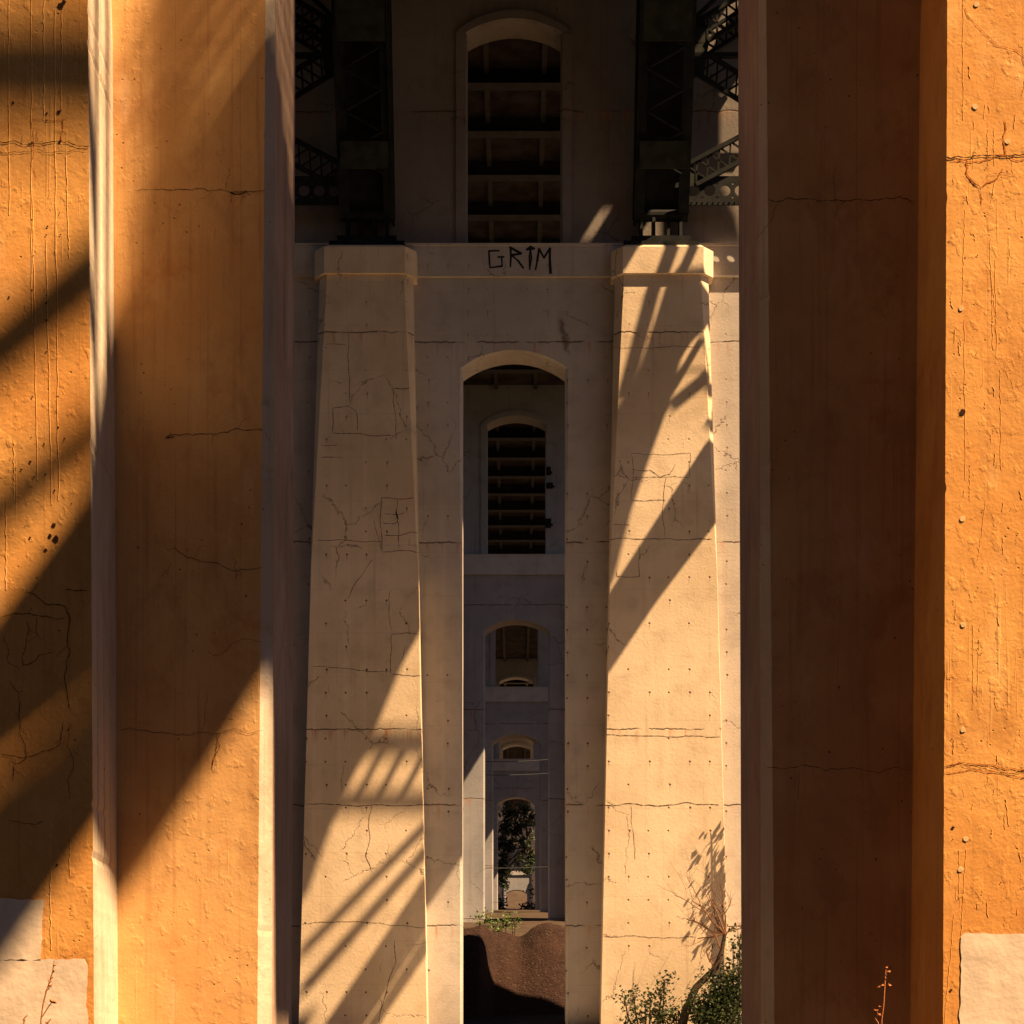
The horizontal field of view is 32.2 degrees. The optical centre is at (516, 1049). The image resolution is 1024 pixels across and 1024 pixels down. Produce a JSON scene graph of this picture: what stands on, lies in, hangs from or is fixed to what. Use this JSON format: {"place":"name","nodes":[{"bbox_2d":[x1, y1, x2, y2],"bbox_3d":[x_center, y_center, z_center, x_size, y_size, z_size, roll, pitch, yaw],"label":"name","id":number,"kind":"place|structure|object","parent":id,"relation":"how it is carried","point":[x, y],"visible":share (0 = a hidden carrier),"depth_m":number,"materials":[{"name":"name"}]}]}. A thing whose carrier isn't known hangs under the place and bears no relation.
{"place":"outdoors","nodes":[
{"label":"outdoors","id":0,"kind":"place"},
{"bbox_2d":[463,843,564,935],"bbox_3d":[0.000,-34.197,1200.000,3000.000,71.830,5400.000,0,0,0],"label":"ground","id":1,"kind":"structure","parent":0,"point":[530,919],"depth_m":90.95,"materials":[{"name":"soil"}]},
{"bbox_2d":[40,960,56,1023],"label":"dry weed","id":2,"kind":"object","parent":1,"relation":"on","point":[49,984],"visible":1,"depth_m":9.00,"materials":[{"name":"brown plant"}]},
{"bbox_2d":[45,999,56,1023],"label":"dry weed","id":3,"kind":"object","parent":1,"relation":"on","point":[53,1001],"visible":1,"depth_m":9.00,"materials":[{"name":"beige plant"}]},
{"bbox_2d":[470,907,523,934],"bbox_3d":[-0.677,-3.377,61.575,1.909,3.215,1.224,0,0,0],"label":"leafy shrub","id":4,"kind":"object","parent":1,"relation":"on","point":[505,921],"visible":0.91,"depth_m":61.47,"materials":[{"name":"green plant"}]},
{"bbox_2d":[498,891,509,909],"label":"leafy shrub","id":5,"kind":"object","parent":1,"relation":"on","point":[502,904],"visible":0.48,"depth_m":140.99,"materials":[{"name":"green plant"}]},
{"bbox_2d":[0,0,1023,1023],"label":"bridge pier","id":6,"kind":"structure","parent":1,"relation":"on","point":[147,192],"depth_m":10.40,"materials":[{"name":"concrete"}]},
{"bbox_2d":[463,385,564,922],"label":"bridge pier","id":7,"kind":"structure","parent":1,"relation":"on","point":[504,590],"depth_m":81.30,"materials":[{"name":"concrete"}]},
{"bbox_2d":[463,922,564,1018],"bbox_3d":[0.000,-2.740,63.635,16.000,4.401,23.270,0,0,0],"label":"gravel heap","id":8,"kind":"object","parent":1,"relation":"on","point":[504,973],"visible":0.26,"depth_m":57.20,"materials":[{"name":"brown gravel"}]},
{"bbox_2d":[291,0,741,1023],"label":"bridge pier","id":9,"kind":"structure","parent":1,"relation":"on","point":[635,348],"depth_m":49.37,"materials":[{"name":"concrete"}]},
{"bbox_2d":[295,0,404,245],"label":"arch rib","id":10,"kind":"object","parent":9,"relation":"on","point":[354,40],"visible":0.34,"depth_m":48.81,"materials":[{"name":"paint"}]},
{"bbox_2d":[623,0,738,245],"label":"arch rib","id":11,"kind":"object","parent":9,"relation":"on","point":[673,41],"visible":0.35,"depth_m":48.88,"materials":[{"name":"paint"}]},
{"bbox_2d":[485,630,547,911],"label":"bridge pier","id":12,"kind":"structure","parent":1,"relation":"on","point":[516,712],"depth_m":110.90,"materials":[{"name":"concrete"}]},
{"bbox_2d":[493,659,539,909],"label":"bridge pier","id":13,"kind":"structure","parent":1,"relation":"on","point":[510,782],"depth_m":138.30,"materials":[{"name":"concrete"}]},
{"bbox_2d":[498,799,534,891],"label":"broadleaf tree","id":14,"kind":"object","parent":1,"relation":"on","point":[508,846],"visible":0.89,"depth_m":146.66,"materials":[{"name":"green plant"}]},
{"bbox_2d":[498,738,534,906],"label":"bridge pier","id":15,"kind":"structure","parent":1,"relation":"on","point":[516,742],"depth_m":172.03,"materials":[{"name":"concrete"}]},
{"bbox_2d":[504,871,528,906],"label":"bridge pier","id":16,"kind":"structure","parent":1,"relation":"on","point":[518,881],"depth_m":245.00,"materials":[{"name":"concrete"}]},
{"bbox_2d":[502,801,530,908],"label":"bridge pier","id":17,"kind":"structure","parent":1,"relation":"on","point":[512,855],"depth_m":206.00,"materials":[{"name":"concrete"}]},
{"bbox_2d":[463,39,564,810],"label":"bridge deck","id":18,"kind":"structure","parent":17,"relation":"on","point":[513,140],"depth_m":63.73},
{"bbox_2d":[514,880,534,909],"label":"leafy shrub","id":19,"kind":"object","parent":1,"relation":"on","point":[527,903],"visible":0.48,"depth_m":140.98,"materials":[{"name":"green plant"}]},
{"bbox_2d":[613,970,694,1023],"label":"leafy shrub","id":20,"kind":"object","parent":1,"relation":"on","point":[659,1015],"visible":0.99,"depth_m":48.13,"materials":[{"name":"green plant"}]},
{"bbox_2d":[653,843,740,1023],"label":"bare shrub","id":21,"kind":"object","parent":1,"relation":"on","point":[698,984],"visible":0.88,"depth_m":47.95,"materials":[{"name":"brown plant"}]},
{"bbox_2d":[680,937,741,1023],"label":"leafy shrub","id":22,"kind":"object","parent":1,"relation":"on","point":[726,999],"visible":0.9,"depth_m":47.56,"materials":[{"name":"green plant"}]},
{"bbox_2d":[723,922,740,1018],"bbox_3d":[6.004,-1.940,47.897,0.693,3.096,1.278,0,0,-15],"label":"leafy shrub","id":23,"kind":"object","parent":1,"relation":"on","point":[735,947],"visible":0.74,"depth_m":47.88,"materials":[{"name":"green plant"}]},
{"bbox_2d":[873,967,891,1023],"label":"dry weed","id":24,"kind":"object","parent":1,"relation":"on","point":[883,985],"visible":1,"depth_m":9.00,"materials":[{"name":"brown plant"}]},
{"bbox_2d":[463,1014,565,1023],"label":"path","id":25,"kind":"structure","parent":0,"point":[535,1019],"depth_m":53.09,"materials":[{"name":"black asphalt"}]},
{"bbox_2d":[485,759,547,761],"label":"cable","id":26,"kind":"object","parent":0,"point":[512,761],"visible":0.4,"depth_m":99.99,"materials":[{"name":"grey metal"}]}
]}

